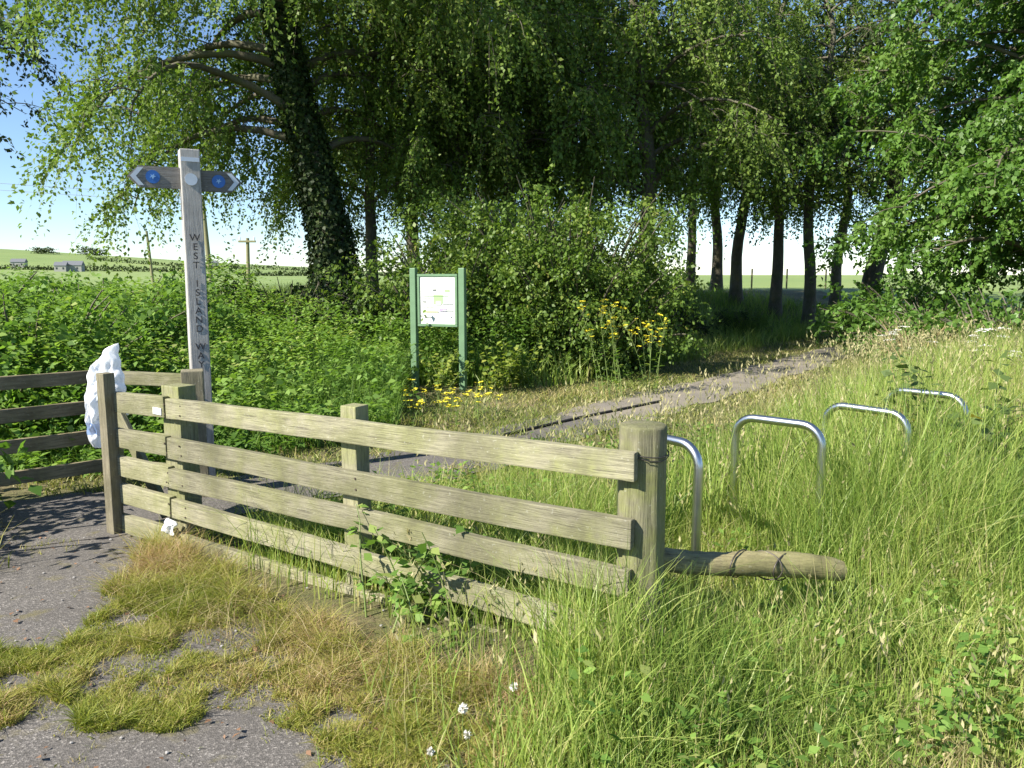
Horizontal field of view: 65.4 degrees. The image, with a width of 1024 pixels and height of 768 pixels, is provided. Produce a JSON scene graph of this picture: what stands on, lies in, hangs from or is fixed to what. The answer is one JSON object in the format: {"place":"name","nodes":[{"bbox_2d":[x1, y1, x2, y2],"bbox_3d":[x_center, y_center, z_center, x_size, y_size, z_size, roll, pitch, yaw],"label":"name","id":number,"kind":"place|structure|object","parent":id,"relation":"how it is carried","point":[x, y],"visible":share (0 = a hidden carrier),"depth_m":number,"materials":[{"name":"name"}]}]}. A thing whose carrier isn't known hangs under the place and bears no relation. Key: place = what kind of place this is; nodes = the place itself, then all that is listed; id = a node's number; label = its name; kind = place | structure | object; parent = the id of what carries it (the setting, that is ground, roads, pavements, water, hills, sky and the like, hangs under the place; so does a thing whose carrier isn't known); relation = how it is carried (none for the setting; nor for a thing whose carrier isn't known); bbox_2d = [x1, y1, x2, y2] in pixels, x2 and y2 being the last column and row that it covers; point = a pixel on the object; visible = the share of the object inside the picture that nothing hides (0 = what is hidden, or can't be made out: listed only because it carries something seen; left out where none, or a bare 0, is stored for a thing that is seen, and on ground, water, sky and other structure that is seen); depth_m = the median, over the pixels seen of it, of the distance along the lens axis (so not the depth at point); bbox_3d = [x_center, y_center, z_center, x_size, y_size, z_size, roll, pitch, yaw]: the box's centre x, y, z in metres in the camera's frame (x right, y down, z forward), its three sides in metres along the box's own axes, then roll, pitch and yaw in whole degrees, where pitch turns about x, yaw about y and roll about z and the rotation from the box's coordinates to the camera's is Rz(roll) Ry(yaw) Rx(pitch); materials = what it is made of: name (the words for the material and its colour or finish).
{"place":"outdoors","nodes":[
{"label":"outdoors","id":0,"kind":"place"},
{"bbox_2d":[0,249,386,275],"bbox_3d":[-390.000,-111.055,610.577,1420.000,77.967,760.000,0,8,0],"label":"hill","id":1,"kind":"structure","parent":0,"point":[32,258],"depth_m":578.22,"materials":[{"name":"green plant"}]},
{"bbox_2d":[10,259,27,267],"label":"farmhouse","id":2,"kind":"object","parent":1,"relation":"on","point":[21,262],"visible":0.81,"depth_m":492.41,"materials":[{"name":"stone"}]},
{"bbox_2d":[26,246,59,253],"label":"wood","id":3,"kind":"object","parent":1,"relation":"on","point":[38,251],"visible":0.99,"depth_m":680.08,"materials":[{"name":"green plant"}]},
{"bbox_2d":[53,262,67,271],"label":"farmhouse","id":4,"kind":"object","parent":1,"relation":"on","point":[60,266],"visible":0.91,"depth_m":443.17,"materials":[{"name":"stone"}]},
{"bbox_2d":[62,261,84,271],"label":"farmhouse","id":5,"kind":"object","parent":1,"relation":"on","point":[77,266],"visible":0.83,"depth_m":448.21,"materials":[{"name":"stone"}]},
{"bbox_2d":[75,246,106,255],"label":"wood","id":6,"kind":"object","parent":1,"relation":"on","point":[87,249],"visible":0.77,"depth_m":724.31,"materials":[{"name":"green plant"}]},
{"bbox_2d":[0,264,184,271],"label":"hedgerow","id":7,"kind":"object","parent":1,"relation":"on","point":[38,267],"visible":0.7,"depth_m":468.36,"materials":[{"name":"green plant"}]},
{"bbox_2d":[87,256,313,270],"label":"hedgerow","id":8,"kind":"object","parent":1,"relation":"on","point":[181,265],"visible":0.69,"depth_m":580.39,"materials":[{"name":"green plant"}]},
{"bbox_2d":[239,269,396,275],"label":"hedgerow","id":9,"kind":"object","parent":1,"relation":"on","point":[291,273],"visible":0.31,"depth_m":406.87,"materials":[{"name":"green plant"}]},
{"bbox_2d":[0,534,449,767],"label":"pavement","id":10,"kind":"structure","parent":0,"point":[27,587],"depth_m":2.99,"materials":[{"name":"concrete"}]},
{"bbox_2d":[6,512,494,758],"bbox_3d":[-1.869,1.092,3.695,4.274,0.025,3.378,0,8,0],"label":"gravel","id":11,"kind":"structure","parent":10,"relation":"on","point":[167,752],"depth_m":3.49,"materials":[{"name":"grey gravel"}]},
{"bbox_2d":[1,512,539,767],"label":"leaf litter","id":12,"kind":"object","parent":10,"relation":"on","point":[308,752],"visible":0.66,"depth_m":3.20,"materials":[{"name":"brown plant"}]},
{"bbox_2d":[0,346,867,547],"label":"path","id":13,"kind":"structure","parent":0,"point":[76,516],"depth_m":6.41,"materials":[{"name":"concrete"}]},
{"bbox_2d":[504,400,660,435],"bbox_3d":[0.880,0.356,8.966,0.070,0.028,2.858,7,11,42],"label":"edging strip","id":14,"kind":"object","parent":13,"relation":"on","point":[575,418],"visible":0.79,"depth_m":8.78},
{"bbox_2d":[0,275,1023,767],"bbox_3d":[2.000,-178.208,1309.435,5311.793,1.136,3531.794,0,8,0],"label":"ground","id":15,"kind":"structure","parent":0,"point":[348,603],"depth_m":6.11,"materials":[{"name":"plant"}]},
{"bbox_2d":[0,440,41,508],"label":"bramble bush","id":16,"kind":"object","parent":15,"relation":"on","point":[34,489],"visible":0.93,"depth_m":5.03,"materials":[{"name":"green plant"}]},
{"bbox_2d":[0,271,68,366],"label":"shrub","id":17,"kind":"object","parent":15,"relation":"on","point":[43,288],"visible":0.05,"depth_m":9.74,"materials":[{"name":"green plant"}]},
{"bbox_2d":[0,14,101,160],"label":"oak tree","id":18,"kind":"object","parent":15,"relation":"on","point":[40,60],"visible":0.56,"depth_m":18.15,"materials":[{"name":"green plant"}]},
{"bbox_2d":[0,370,102,486],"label":"wooden fence","id":19,"kind":"object","parent":15,"relation":"on","point":[31,444],"visible":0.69,"depth_m":5.77,"materials":[{"name":"brown wood"}]},
{"bbox_2d":[0,273,215,436],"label":"shrub","id":20,"kind":"object","parent":15,"relation":"on","point":[99,334],"visible":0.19,"depth_m":7.79,"materials":[{"name":"green plant"}]},
{"bbox_2d":[0,269,255,386],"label":"shrub","id":21,"kind":"object","parent":15,"relation":"on","point":[176,288],"visible":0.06,"depth_m":9.43,"materials":[{"name":"green plant"}]},
{"bbox_2d":[145,231,154,281],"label":"utility pole","id":22,"kind":"object","parent":15,"relation":"on","point":[150,260],"visible":0.62,"depth_m":64.17,"materials":[{"name":"brown wood"}]},
{"bbox_2d":[120,369,208,497],"bbox_3d":[-2.649,0.513,5.902,1.034,1.280,0.210,3,8,22],"label":"wooden fence","id":23,"kind":"object","parent":15,"relation":"on","point":[195,377],"visible":0.16,"depth_m":5.76,"materials":[{"name":"wood"}]},
{"bbox_2d":[127,148,240,475],"bbox_3d":[-2.380,-0.265,5.986,0.775,2.900,0.143,-4,9,-28],"label":"fingerpost","id":24,"kind":"object","parent":15,"relation":"on","point":[190,179],"visible":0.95,"depth_m":5.85,"materials":[{"name":"grey wood"}]},
{"bbox_2d":[202,195,212,281],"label":"utility pole","id":25,"kind":"object","parent":15,"relation":"on","point":[207,245],"visible":0.41,"depth_m":44.24,"materials":[{"name":"brown wood"}]},
{"bbox_2d":[4,190,147,199],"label":"overhead wire","id":26,"kind":"object","parent":25,"relation":"attached to","point":[69,194],"visible":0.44,"depth_m":46.10,"materials":[{"name":"black metal"}]},
{"bbox_2d":[0,183,177,194],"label":"overhead wire","id":27,"kind":"object","parent":25,"relation":"attached to","point":[49,186],"visible":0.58,"depth_m":46.51,"materials":[{"name":"black metal"}]},
{"bbox_2d":[238,237,255,285],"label":"utility pole","id":28,"kind":"object","parent":15,"relation":"on","point":[247,240],"visible":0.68,"depth_m":41.39,"materials":[{"name":"brown wood"}]},
{"bbox_2d":[0,254,541,482],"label":"undergrowth","id":29,"kind":"object","parent":15,"relation":"on","point":[298,373],"visible":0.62,"depth_m":8.75,"materials":[{"name":"green plant"}]},
{"bbox_2d":[172,260,404,352],"bbox_3d":[-3.646,-1.187,12.859,4.368,1.602,3.241,-3,8,-21],"label":"shrub","id":30,"kind":"object","parent":15,"relation":"on","point":[312,293],"visible":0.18,"depth_m":12.84,"materials":[{"name":"green plant"}]},
{"bbox_2d":[0,0,577,324],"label":"beech tree","id":31,"kind":"object","parent":15,"relation":"on","point":[328,227],"visible":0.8,"depth_m":14.33,"materials":[{"name":"green plant"}]},
{"bbox_2d":[0,488,586,767],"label":"dry turf","id":32,"kind":"structure","parent":15,"relation":"on","point":[111,708],"depth_m":3.16,"materials":[{"name":"plant"}]},
{"bbox_2d":[217,0,504,297],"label":"beech tree","id":33,"kind":"object","parent":15,"relation":"on","point":[370,219],"visible":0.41,"depth_m":15.61,"materials":[{"name":"green plant"}]},
{"bbox_2d":[96,372,669,654],"bbox_3d":[-1.037,0.729,4.216,3.816,1.411,0.256,4,9,29],"label":"wooden fence","id":34,"kind":"object","parent":15,"relation":"on","point":[635,464],"visible":0.82,"depth_m":3.88,"materials":[{"name":"brown wood"}]},
{"bbox_2d":[84,343,128,447],"bbox_3d":[-2.735,0.082,5.369,0.301,0.719,0.172,0,8,0],"label":"plastic sack","id":35,"kind":"object","parent":34,"relation":"hanging from","point":[109,360],"visible":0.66,"depth_m":5.33,"materials":[{"name":"white plastic"}]},
{"bbox_2d":[161,518,177,535],"bbox_3d":[-1.994,0.835,4.657,0.108,0.089,0.064,21,5,27],"label":"plastic scrap","id":36,"kind":"object","parent":34,"relation":"attached to","point":[169,524],"visible":0.92,"depth_m":4.64,"materials":[{"name":"white plastic"}]},
{"bbox_2d":[664,547,847,580],"bbox_3d":[1.018,0.787,3.500,0.955,0.131,0.132,6,7,-8],"label":"log rail","id":37,"kind":"object","parent":34,"relation":"attached to","point":[774,563],"visible":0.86,"depth_m":3.46,"materials":[{"name":"wood"}]},
{"bbox_2d":[241,0,571,284],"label":"beech tree","id":38,"kind":"object","parent":15,"relation":"on","point":[410,239],"visible":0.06,"depth_m":17.97,"materials":[{"name":"green plant"}]},
{"bbox_2d":[384,379,440,413],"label":"yellow flower plant","id":39,"kind":"object","parent":15,"relation":"on","point":[414,389],"visible":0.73,"depth_m":9.27,"materials":[{"name":"green plant"}]},
{"bbox_2d":[346,503,498,647],"bbox_3d":[-0.380,0.854,3.763,0.650,0.493,0.744,-5,9,-34],"label":"leafy weed","id":40,"kind":"object","parent":15,"relation":"on","point":[410,582],"visible":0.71,"depth_m":3.63,"materials":[{"name":"green plant"}]},
{"bbox_2d":[427,746,434,767],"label":"clover flower","id":41,"kind":"object","parent":15,"relation":"on","point":[429,750],"visible":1,"depth_m":2.53,"materials":[{"name":"white plant"}]},
{"bbox_2d":[296,208,568,374],"bbox_3d":[-1.274,-1.533,13.209,4.578,2.488,4.724,5,9,32],"label":"hawthorn bush","id":42,"kind":"object","parent":15,"relation":"on","point":[392,307],"visible":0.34,"depth_m":12.38,"materials":[{"name":"green plant"}]},
{"bbox_2d":[404,389,461,428],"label":"yellow flower plant","id":43,"kind":"object","parent":15,"relation":"on","point":[448,409],"visible":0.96,"depth_m":8.42,"materials":[{"name":"green plant"}]},
{"bbox_2d":[409,268,466,392],"bbox_3d":[-1.005,-0.632,10.890,0.811,1.889,0.085,3,8,20],"label":"noticeboard","id":44,"kind":"object","parent":15,"relation":"on","point":[440,299],"visible":0.88,"depth_m":10.80,"materials":[{"name":"green paint"}]},
{"bbox_2d":[419,349,472,393],"bbox_3d":[-0.925,-0.210,11.011,0.747,0.627,0.906,-2,8,-13],"label":"sapling","id":45,"kind":"object","parent":15,"relation":"on","point":[446,374],"visible":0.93,"depth_m":10.82,"materials":[{"name":"green plant"}]},
{"bbox_2d":[249,0,665,244],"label":"beech tree","id":46,"kind":"object","parent":15,"relation":"on","point":[502,130],"visible":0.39,"depth_m":16.25,"materials":[{"name":"green plant"}]},
{"bbox_2d":[458,702,467,733],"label":"clover flower","id":47,"kind":"object","parent":15,"relation":"on","point":[463,708],"visible":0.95,"depth_m":2.73,"materials":[{"name":"white plant"}]},
{"bbox_2d":[354,3,579,245],"bbox_3d":[-0.840,-7.987,23.108,7.372,11.366,7.468,-3,9,-24],"label":"beech tree","id":48,"kind":"object","parent":15,"relation":"on","point":[463,188],"visible":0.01,"depth_m":23.03,"materials":[{"name":"green plant"}]},
{"bbox_2d":[463,729,471,763],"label":"clover flower","id":49,"kind":"object","parent":15,"relation":"on","point":[465,732],"visible":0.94,"depth_m":2.61,"materials":[{"name":"white plant"}]},
{"bbox_2d":[450,382,501,419],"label":"yellow flower plant","id":50,"kind":"object","parent":15,"relation":"on","point":[479,396],"visible":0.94,"depth_m":9.05,"materials":[{"name":"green plant"}]},
{"bbox_2d":[387,178,624,328],"bbox_3d":[-0.052,-2.071,14.459,4.406,3.059,4.444,1,8,9],"label":"hawthorn bush","id":51,"kind":"object","parent":15,"relation":"on","point":[556,214],"visible":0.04,"depth_m":13.31,"materials":[{"name":"green plant"}]},
{"bbox_2d":[470,340,542,391],"bbox_3d":[0.036,-0.254,10.911,1.070,0.740,0.882,-3,8,-19],"label":"sapling","id":52,"kind":"object","parent":15,"relation":"on","point":[499,368],"visible":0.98,"depth_m":10.81,"materials":[{"name":"green plant"}]},
{"bbox_2d":[509,682,517,690],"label":"clover flower","id":53,"kind":"object","parent":15,"relation":"on","point":[515,687],"visible":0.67,"depth_m":2.88,"materials":[{"name":"white plant"}]},
{"bbox_2d":[340,0,687,221],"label":"beech tree","id":54,"kind":"object","parent":15,"relation":"on","point":[596,84],"visible":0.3,"depth_m":17.42,"materials":[{"name":"green plant"}]},
{"bbox_2d":[497,342,551,389],"bbox_3d":[-0.010,-0.235,11.107,0.778,0.653,0.944,7,11,43],"label":"sapling","id":55,"kind":"object","parent":15,"relation":"on","point":[520,371],"visible":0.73,"depth_m":11.18,"materials":[{"name":"green plant"}]},
{"bbox_2d":[384,0,688,244],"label":"beech tree","id":56,"kind":"object","parent":15,"relation":"on","point":[575,135],"visible":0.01,"depth_m":23.91,"materials":[{"name":"green plant"}]},
{"bbox_2d":[57,388,1023,767],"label":"hay","id":57,"kind":"object","parent":15,"relation":"on","point":[233,618],"visible":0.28,"depth_m":3.33},
{"bbox_2d":[410,158,721,380],"bbox_3d":[1.021,-1.866,13.385,4.840,3.333,4.799,2,8,16],"label":"hawthorn bush","id":58,"kind":"object","parent":15,"relation":"on","point":[632,282],"visible":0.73,"depth_m":12.27,"materials":[{"name":"green plant"}]},
{"bbox_2d":[404,0,792,249],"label":"beech tree","id":59,"kind":"object","parent":15,"relation":"on","point":[620,101],"visible":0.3,"depth_m":17.91,"materials":[{"name":"green plant"}]},
{"bbox_2d":[577,299,627,398],"bbox_3d":[1.185,-0.452,10.336,0.648,1.292,0.485,-2,8,-14],"label":"yellow flower plant","id":60,"kind":"object","parent":15,"relation":"on","point":[611,321],"visible":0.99,"depth_m":10.34,"materials":[{"name":"green plant"}]},
{"bbox_2d":[425,0,861,304],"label":"beech tree","id":61,"kind":"object","parent":15,"relation":"on","point":[771,59],"visible":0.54,"depth_m":17.38,"materials":[{"name":"green plant"}]},
{"bbox_2d":[626,313,668,393],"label":"yellow flower plant","id":62,"kind":"object","parent":15,"relation":"on","point":[648,325],"visible":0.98,"depth_m":10.73,"materials":[{"name":"green plant"}]},
{"bbox_2d":[616,434,703,603],"bbox_3d":[0.769,0.683,4.230,0.048,0.864,0.578,-6,10,-37],"label":"cycle stand","id":63,"kind":"object","parent":15,"relation":"on","point":[691,449],"visible":0.43,"depth_m":4.00,"materials":[{"name":"metal"}]},
{"bbox_2d":[298,416,1023,767],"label":"broadleaf weeds","id":64,"kind":"object","parent":15,"relation":"on","point":[938,706],"visible":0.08,"depth_m":2.98,"materials":[{"name":"green plant"}]},
{"bbox_2d":[607,2,765,289],"bbox_3d":[6.257,-9.271,29.117,7.794,12.326,7.757,1,8,4],"label":"beech tree","id":65,"kind":"object","parent":15,"relation":"on","point":[691,257],"visible":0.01,"depth_m":29.41,"materials":[{"name":"green plant"}]},
{"bbox_2d":[653,294,719,339],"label":"shrub","id":66,"kind":"object","parent":15,"relation":"on","point":[703,328],"visible":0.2,"depth_m":17.94,"materials":[{"name":"green plant"}]},
{"bbox_2d":[387,306,1023,767],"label":"seed heads","id":67,"kind":"object","parent":15,"relation":"on","point":[873,348],"visible":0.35,"depth_m":5.41,"materials":[{"name":"beige plant"}]},
{"bbox_2d":[619,0,848,292],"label":"beech tree","id":68,"kind":"object","parent":15,"relation":"on","point":[717,268],"visible":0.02,"depth_m":27.51,"materials":[{"name":"green plant"}]},
{"bbox_2d":[712,305,764,332],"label":"shrub","id":69,"kind":"object","parent":15,"relation":"on","point":[720,315],"visible":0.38,"depth_m":19.98,"materials":[{"name":"green plant"}]},
{"bbox_2d":[625,0,875,306],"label":"beech tree","id":70,"kind":"object","parent":15,"relation":"on","point":[735,287],"visible":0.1,"depth_m":23.98,"materials":[{"name":"green plant"}]},
{"bbox_2d":[722,304,779,336],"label":"hawthorn bush","id":71,"kind":"object","parent":15,"relation":"on","point":[759,318],"visible":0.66,"depth_m":19.74,"materials":[{"name":"green plant"}]},
{"bbox_2d":[751,269,752,286],"bbox_3d":[9.846,-4.207,32.732,0.060,1.050,0.060,0,8,0],"label":"field post","id":72,"kind":"object","parent":15,"relation":"on","point":[751,277],"visible":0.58,"depth_m":32.68,"materials":[{"name":"brown wood"}]},
{"bbox_2d":[729,414,826,534],"bbox_3d":[1.540,0.619,4.662,0.578,0.864,0.048,7,11,44],"label":"cycle stand","id":73,"kind":"object","parent":15,"relation":"on","point":[741,422],"visible":0.62,"depth_m":4.58,"materials":[{"name":"metal"}]},
{"bbox_2d":[785,269,787,288],"bbox_3d":[11.623,-4.348,33.722,0.060,1.050,0.060,0,8,0],"label":"field post","id":74,"kind":"object","parent":15,"relation":"on","point":[786,278],"visible":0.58,"depth_m":33.67,"materials":[{"name":"brown wood"}]},
{"bbox_2d":[648,0,937,319],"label":"beech tree","id":75,"kind":"object","parent":15,"relation":"on","point":[775,296],"visible":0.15,"depth_m":22.21,"materials":[{"name":"green plant"}]},
{"bbox_2d":[700,0,969,330],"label":"beech tree","id":76,"kind":"object","parent":15,"relation":"on","point":[809,301],"visible":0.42,"depth_m":20.74,"materials":[{"name":"green plant"}]},
{"bbox_2d":[748,0,961,309],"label":"beech tree","id":77,"kind":"object","parent":15,"relation":"on","point":[836,276],"visible":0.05,"depth_m":26.36,"materials":[{"name":"green plant"}]},
{"bbox_2d":[822,402,911,491],"bbox_3d":[2.237,0.564,5.105,0.049,0.864,0.578,-5,10,-41],"label":"cycle stand","id":78,"kind":"object","parent":15,"relation":"on","point":[874,411],"visible":0.34,"depth_m":5.00,"materials":[{"name":"metal"}]},
{"bbox_2d":[724,0,1020,304],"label":"beech tree","id":79,"kind":"object","parent":15,"relation":"on","point":[869,276],"visible":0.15,"depth_m":21.32,"materials":[{"name":"green plant"}]},
{"bbox_2d":[832,294,949,336],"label":"shrub","id":80,"kind":"object","parent":15,"relation":"on","point":[863,313],"depth_m":19.88,"materials":[{"name":"green plant"}]},
{"bbox_2d":[877,325,912,371],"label":"white flower plant","id":81,"kind":"object","parent":15,"relation":"on","point":[895,342],"visible":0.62,"depth_m":10.52,"materials":[{"name":"green plant"}]},
{"bbox_2d":[807,271,1005,347],"bbox_3d":[8.855,-1.634,17.589,4.130,1.737,5.171,8,11,44],"label":"bramble bush","id":82,"kind":"object","parent":15,"relation":"on","point":[852,321],"visible":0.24,"depth_m":17.16,"materials":[{"name":"green plant"}]},
{"bbox_2d":[792,0,1023,308],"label":"ash tree","id":83,"kind":"object","parent":15,"relation":"on","point":[982,183],"visible":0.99,"depth_m":15.60,"materials":[{"name":"green plant"}]},
{"bbox_2d":[853,317,976,368],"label":"dry grass","id":84,"kind":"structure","parent":15,"relation":"on","point":[905,334],"depth_m":12.44,"materials":[{"name":"beige plant"}]},
{"bbox_2d":[883,388,968,449],"bbox_3d":[2.881,0.467,5.595,0.049,0.864,0.578,-7,10,-37],"label":"cycle stand","id":85,"kind":"object","parent":15,"relation":"on","point":[942,393],"visible":0.26,"depth_m":5.47,"materials":[{"name":"metal"}]},
{"bbox_2d":[833,291,1021,365],"bbox_3d":[7.599,-0.992,14.128,3.212,1.351,4.022,1,8,4],"label":"bramble bush","id":86,"kind":"object","parent":15,"relation":"on","point":[905,313],"visible":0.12,"depth_m":13.81,"materials":[{"name":"green plant"}]},
{"bbox_2d":[859,337,1023,451],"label":"dock plant","id":87,"kind":"object","parent":15,"relation":"on","point":[893,357],"visible":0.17,"depth_m":6.01,"materials":[{"name":"green plant"}]},
{"bbox_2d":[874,350,1023,499],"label":"dock plant","id":88,"kind":"object","parent":15,"relation":"on","point":[886,373],"visible":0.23,"depth_m":5.32,"materials":[{"name":"green plant"}]},
{"bbox_2d":[910,279,1023,346],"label":"bramble bush","id":89,"kind":"object","parent":15,"relation":"on","point":[988,321],"visible":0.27,"depth_m":12.63,"materials":[{"name":"green plant"}]},
{"bbox_2d":[969,327,1010,360],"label":"white flower plant","id":90,"kind":"object","parent":15,"relation":"on","point":[987,329],"visible":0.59,"depth_m":9.12,"materials":[{"name":"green plant"}]},
{"bbox_2d":[0,0,1023,274],"label":"sky","id":91,"kind":"structure","parent":0,"point":[759,258],"materials":[{"name":"blue"}]},
{"bbox_2d":[207,278,853,389],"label":"bank grass","id":92,"kind":"structure","parent":0,"point":[733,338],"depth_m":18.97,"materials":[{"name":"green plant"}]},
{"bbox_2d":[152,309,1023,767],"bbox_3d":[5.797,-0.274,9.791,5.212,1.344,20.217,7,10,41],"label":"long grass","id":93,"kind":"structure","parent":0,"point":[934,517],"depth_m":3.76,"materials":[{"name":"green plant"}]}
]}

